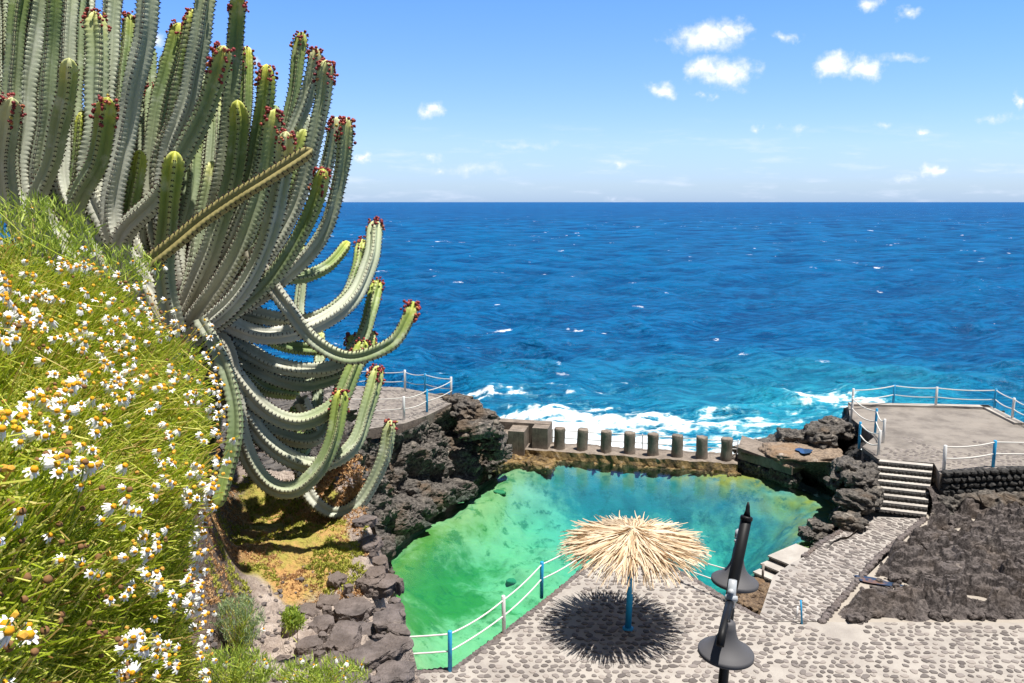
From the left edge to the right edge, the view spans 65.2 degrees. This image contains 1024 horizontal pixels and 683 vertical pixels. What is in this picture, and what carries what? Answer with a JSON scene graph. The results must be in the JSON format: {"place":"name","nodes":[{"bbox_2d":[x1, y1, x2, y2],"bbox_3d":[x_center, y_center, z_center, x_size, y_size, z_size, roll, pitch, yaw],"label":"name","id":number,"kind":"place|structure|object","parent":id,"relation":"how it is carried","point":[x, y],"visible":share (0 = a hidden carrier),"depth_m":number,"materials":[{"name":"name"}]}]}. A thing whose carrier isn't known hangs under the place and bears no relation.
{"place":"outdoors","nodes":[
{"label":"outdoors","id":0,"kind":"place"},
{"bbox_2d":[205,390,374,471],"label":"rock headland","id":1,"kind":"structure","parent":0,"point":[268,462],"depth_m":11.90,"materials":[{"name":"grey stone"}]},
{"bbox_2d":[177,388,420,682],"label":"hillside","id":2,"kind":"structure","parent":0,"point":[296,555],"depth_m":4.21,"materials":[{"name":"brown soil"}]},
{"bbox_2d":[0,212,238,682],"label":"daisy bush","id":3,"kind":"object","parent":2,"relation":"on","point":[103,466],"visible":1,"depth_m":1.81,"materials":[{"name":"green plant"}]},
{"bbox_2d":[0,189,106,294],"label":"shrub","id":4,"kind":"object","parent":3,"relation":"on","point":[26,243],"visible":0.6,"depth_m":2.85,"materials":[{"name":"green plant"}]},
{"bbox_2d":[63,240,166,296],"bbox_3d":[-1.506,-0.274,3.014,0.346,0.231,0.592,-6,11,-30],"label":"shrub","id":5,"kind":"object","parent":3,"relation":"on","point":[131,265],"visible":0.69,"depth_m":2.98,"materials":[{"name":"green plant"}]},
{"bbox_2d":[0,0,420,518],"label":"cactus","id":6,"kind":"object","parent":2,"relation":"on","point":[187,180],"visible":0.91,"depth_m":4.18,"materials":[{"name":"green plant"}]},
{"bbox_2d":[191,642,279,682],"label":"shrub","id":7,"kind":"object","parent":2,"relation":"on","point":[260,676],"visible":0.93,"depth_m":2.65,"materials":[{"name":"green plant"}]},
{"bbox_2d":[210,592,266,658],"bbox_3d":[-1.057,1.071,3.112,0.247,0.313,0.295,0,10,0],"label":"shrub","id":8,"kind":"object","parent":2,"relation":"on","point":[241,632],"visible":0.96,"depth_m":3.08,"materials":[{"name":"green plant"}]},
{"bbox_2d":[204,467,368,613],"bbox_3d":[-1.249,0.990,4.376,0.980,0.594,2.511,-2,10,-12],"label":"moss","id":9,"kind":"object","parent":2,"relation":"on","point":[324,565],"visible":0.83,"depth_m":4.29,"materials":[{"name":"plant"}]},
{"bbox_2d":[279,604,306,643],"bbox_3d":[-0.917,1.164,3.307,0.162,0.165,0.113,7,12,35],"label":"shrub","id":10,"kind":"object","parent":2,"relation":"on","point":[295,619],"visible":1,"depth_m":3.28,"materials":[{"name":"green plant"}]},
{"bbox_2d":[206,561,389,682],"bbox_3d":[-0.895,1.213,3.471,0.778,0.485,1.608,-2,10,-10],"label":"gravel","id":11,"kind":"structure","parent":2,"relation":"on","point":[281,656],"depth_m":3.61,"materials":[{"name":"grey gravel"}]},
{"bbox_2d":[271,650,371,682],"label":"shrub","id":12,"kind":"object","parent":2,"relation":"on","point":[337,676],"visible":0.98,"depth_m":2.74,"materials":[{"name":"green plant"}]},
{"bbox_2d":[316,454,363,506],"bbox_3d":[-1.121,0.855,5.188,0.309,0.280,0.811,-3,10,-14],"label":"moss","id":13,"kind":"object","parent":2,"relation":"on","point":[348,489],"visible":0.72,"depth_m":5.01,"materials":[{"name":"brown plant"}]},
{"bbox_2d":[281,461,415,682],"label":"retaining wall","id":14,"kind":"structure","parent":2,"relation":"on","point":[386,652],"depth_m":3.68,"materials":[{"name":"stone"}]},
{"bbox_2d":[218,446,412,682],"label":"rock headland","id":15,"kind":"structure","parent":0,"point":[372,528],"depth_m":5.13,"materials":[{"name":"grey stone"}]},
{"bbox_2d":[200,386,451,438],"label":"walkway","id":16,"kind":"structure","parent":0,"point":[416,416],"depth_m":27.94,"materials":[{"name":"concrete"}]},
{"bbox_2d":[330,369,451,395],"bbox_3d":[-5.873,1.593,29.832,7.480,0.915,1.344,0,10,3],"label":"rope fence","id":17,"kind":"object","parent":16,"relation":"on","point":[424,384],"visible":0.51,"depth_m":29.83,"materials":[{"name":"white fabric"}]},
{"bbox_2d":[352,381,451,419],"bbox_3d":[-3.636,2.103,26.963,4.506,0.895,1.374,-7,12,-34],"label":"rope fence","id":18,"kind":"object","parent":16,"relation":"on","point":[404,397],"visible":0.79,"depth_m":26.49,"materials":[{"name":"white fabric"}]},
{"bbox_2d":[293,396,495,596],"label":"rock headland","id":19,"kind":"structure","parent":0,"point":[438,450],"depth_m":25.79,"materials":[{"name":"grey stone"}]},
{"bbox_2d":[0,202,1023,453],"bbox_3d":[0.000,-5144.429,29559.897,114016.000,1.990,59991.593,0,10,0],"label":"sea","id":20,"kind":"structure","parent":0,"point":[734,320],"depth_m":76.92,"materials":[{"name":"liquid"}]},
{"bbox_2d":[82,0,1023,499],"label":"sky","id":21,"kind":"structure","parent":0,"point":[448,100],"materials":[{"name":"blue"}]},
{"bbox_2d":[391,464,834,669],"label":"pool floor","id":22,"kind":"structure","parent":0,"point":[457,566],"depth_m":26.32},
{"bbox_2d":[493,489,515,583],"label":"pool rocks","id":23,"kind":"object","parent":22,"relation":"on","point":[509,580],"visible":0.17,"depth_m":27.78,"materials":[{"name":"green stone"}]},
{"bbox_2d":[488,418,741,480],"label":"sea wall","id":24,"kind":"structure","parent":22,"relation":"on","point":[530,441],"depth_m":29.58,"materials":[{"name":"stone"}]},
{"bbox_2d":[554,426,565,449],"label":"concrete pillar","id":25,"kind":"structure","parent":24,"relation":"on","point":[559,437],"depth_m":30.12,"materials":[{"name":"grey concrete"}]},
{"bbox_2d":[576,427,588,451],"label":"concrete pillar","id":26,"kind":"structure","parent":24,"relation":"on","point":[582,438],"depth_m":29.94,"materials":[{"name":"grey concrete"}]},
{"bbox_2d":[600,429,611,453],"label":"concrete pillar","id":27,"kind":"structure","parent":24,"relation":"on","point":[606,442],"depth_m":29.75,"materials":[{"name":"grey concrete"}]},
{"bbox_2d":[624,431,635,454],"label":"concrete pillar","id":28,"kind":"structure","parent":24,"relation":"on","point":[629,442],"depth_m":29.55,"materials":[{"name":"grey concrete"}]},
{"bbox_2d":[552,429,738,452],"bbox_3d":[4.924,3.795,30.120,6.944,0.677,0.047,2,10,12],"label":"rope fence","id":29,"kind":"object","parent":24,"relation":"on","point":[642,435],"visible":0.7,"depth_m":30.09,"materials":[{"name":"white paint"}]},
{"bbox_2d":[647,432,658,455],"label":"concrete pillar","id":30,"kind":"structure","parent":24,"relation":"on","point":[652,444],"depth_m":29.37,"materials":[{"name":"grey concrete"}]},
{"bbox_2d":[671,434,682,457],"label":"concrete pillar","id":31,"kind":"structure","parent":24,"relation":"on","point":[677,447],"depth_m":29.18,"materials":[{"name":"grey concrete"}]},
{"bbox_2d":[695,435,707,459],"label":"concrete pillar","id":32,"kind":"structure","parent":24,"relation":"on","point":[701,446],"depth_m":29.00,"materials":[{"name":"grey concrete"}]},
{"bbox_2d":[720,437,732,461],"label":"concrete pillar","id":33,"kind":"structure","parent":24,"relation":"on","point":[726,449],"depth_m":28.81,"materials":[{"name":"grey concrete"}]},
{"bbox_2d":[395,393,883,548],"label":"rock shore","id":34,"kind":"structure","parent":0,"point":[476,420],"depth_m":26.36,"materials":[{"name":"grey stone"}]},
{"bbox_2d":[453,491,834,505],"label":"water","id":35,"kind":"structure","parent":0,"point":[820,494],"depth_m":28.47,"materials":[{"name":"teal liquid"}]},
{"bbox_2d":[417,560,1023,682],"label":"plaza","id":36,"kind":"structure","parent":0,"point":[570,630],"depth_m":16.44,"materials":[{"name":"stone"}]},
{"bbox_2d":[410,550,585,671],"bbox_3d":[0.106,5.666,17.485,7.750,0.931,1.315,-9,13,-41],"label":"rope fence","id":37,"kind":"object","parent":36,"relation":"on","point":[504,613],"visible":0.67,"depth_m":16.73,"materials":[{"name":"white fabric"}]},
{"bbox_2d":[555,510,714,631],"bbox_3d":[2.494,5.010,16.988,3.375,2.335,3.419,0,10,0],"label":"thatched parasol","id":38,"kind":"object","parent":36,"relation":"on","point":[630,546],"visible":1,"depth_m":16.32,"materials":[{"name":"beige plant"}]},
{"bbox_2d":[685,562,723,578],"bbox_3d":[4.047,5.390,19.242,0.095,0.870,3.036,-9,13,-41],"label":"rope fence","id":39,"kind":"object","parent":36,"relation":"on","point":[706,576],"visible":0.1,"depth_m":18.64,"materials":[{"name":"white paint"}]},
{"bbox_2d":[698,502,758,682],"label":"street lamp","id":40,"kind":"object","parent":36,"relation":"on","point":[725,650],"visible":1,"depth_m":7.40,"materials":[{"name":"black metal"}]},
{"bbox_2d":[800,600,802,623],"bbox_3d":[6.248,5.845,17.272,0.100,0.554,0.040,0,10,0],"label":"rail post","id":41,"kind":"object","parent":36,"relation":"on","point":[801,611],"visible":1,"depth_m":17.26,"materials":[{"name":"blue metal"}]},
{"bbox_2d":[736,577,769,614],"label":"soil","id":42,"kind":"structure","parent":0,"point":[754,602],"depth_m":18.54,"materials":[{"name":"brown soil"}]},
{"bbox_2d":[761,563,764,579],"bbox_3d":[6.122,5.621,19.514,0.055,0.420,0.055,4,11,22],"label":"rail post","id":43,"kind":"object","parent":42,"relation":"on","point":[763,566],"visible":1,"depth_m":19.49,"materials":[{"name":"metal"}]},
{"bbox_2d":[732,453,802,489],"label":"rock shore","id":44,"kind":"structure","parent":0,"point":[782,479],"depth_m":27.82,"materials":[{"name":"grey stone"}]},
{"bbox_2d":[738,436,802,474],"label":"concrete slab","id":45,"kind":"structure","parent":44,"relation":"on","point":[748,445],"depth_m":28.32,"materials":[{"name":"grey concrete"}]},
{"bbox_2d":[758,441,842,468],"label":"rock shore","id":46,"kind":"structure","parent":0,"point":[784,454],"depth_m":27.50,"materials":[{"name":"beige stone"}]},
{"bbox_2d":[741,452,860,546],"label":"rock shore","id":47,"kind":"structure","parent":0,"point":[813,474],"depth_m":27.17,"materials":[{"name":"black stone"}]},
{"bbox_2d":[795,448,812,453],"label":"water","id":48,"kind":"structure","parent":0,"point":[803,451],"depth_m":27.53,"materials":[{"name":"blue liquid"}]},
{"bbox_2d":[758,514,928,623],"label":"path","id":49,"kind":"structure","parent":0,"point":[820,580],"depth_m":19.75,"materials":[{"name":"stone"}]},
{"bbox_2d":[752,544,809,583],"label":"pool steps","id":50,"kind":"structure","parent":49,"relation":"on","point":[777,562],"depth_m":20.67,"materials":[{"name":"grey concrete"}]},
{"bbox_2d":[839,407,876,462],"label":"rock shore","id":51,"kind":"structure","parent":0,"point":[849,448],"depth_m":28.73,"materials":[{"name":"stone"}]},
{"bbox_2d":[855,575,902,585],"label":"water","id":52,"kind":"structure","parent":0,"point":[869,579],"depth_m":19.15,"materials":[{"name":"blue liquid"}]},
{"bbox_2d":[754,411,1004,447],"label":"rock shore","id":53,"kind":"structure","parent":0,"point":[770,438],"depth_m":32.81,"materials":[{"name":"grey stone"}]},
{"bbox_2d":[827,480,1023,626],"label":"ground","id":54,"kind":"structure","parent":0,"point":[836,617],"depth_m":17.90,"materials":[{"name":"black stone"}]},
{"bbox_2d":[870,459,932,518],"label":"stone stairs","id":55,"kind":"structure","parent":54,"relation":"on","point":[904,484],"depth_m":23.89,"materials":[{"name":"concrete"}]},
{"bbox_2d":[845,514,1015,623],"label":"loose rocks","id":56,"kind":"object","parent":54,"relation":"on","point":[865,616],"visible":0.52,"depth_m":17.55,"materials":[{"name":"grey stone"}]},
{"bbox_2d":[938,466,1023,494],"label":"stone wall","id":57,"kind":"structure","parent":54,"relation":"on","point":[986,477],"depth_m":23.66,"materials":[{"name":"grey stone"}]},
{"bbox_2d":[942,440,1023,469],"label":"rope fence","id":58,"kind":"object","parent":57,"relation":"on","point":[994,443],"visible":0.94,"depth_m":24.00,"materials":[{"name":"white fabric"}]},
{"bbox_2d":[837,462,1023,517],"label":"rock shore","id":59,"kind":"structure","parent":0,"point":[986,498],"depth_m":23.38,"materials":[{"name":"grey stone"}]},
{"bbox_2d":[847,404,1023,489],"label":"terrace","id":60,"kind":"structure","parent":0,"point":[919,435],"depth_m":27.36,"materials":[{"name":"concrete"}]},
{"bbox_2d":[850,396,885,442],"bbox_3d":[12.528,2.715,28.015,0.272,0.927,3.084,1,10,4],"label":"rope fence","id":61,"kind":"object","parent":60,"relation":"on","point":[875,421],"visible":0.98,"depth_m":27.71,"materials":[{"name":"white fabric"}]},
{"bbox_2d":[858,422,881,455],"bbox_3d":[11.542,3.174,25.853,0.094,0.966,1.307,-1,10,-4],"label":"rope fence","id":62,"kind":"object","parent":60,"relation":"on","point":[879,438],"visible":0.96,"depth_m":25.83,"materials":[{"name":"white fabric"}]},
{"bbox_2d":[848,402,1023,424],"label":"kerb","id":63,"kind":"structure","parent":60,"relation":"on","point":[1001,414],"depth_m":31.20,"materials":[{"name":"grey concrete"}]},
{"bbox_2d":[851,385,1023,417],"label":"rope fence","id":64,"kind":"object","parent":60,"relation":"on","point":[936,397],"visible":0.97,"depth_m":30.94,"materials":[{"name":"white fabric"}]}
]}

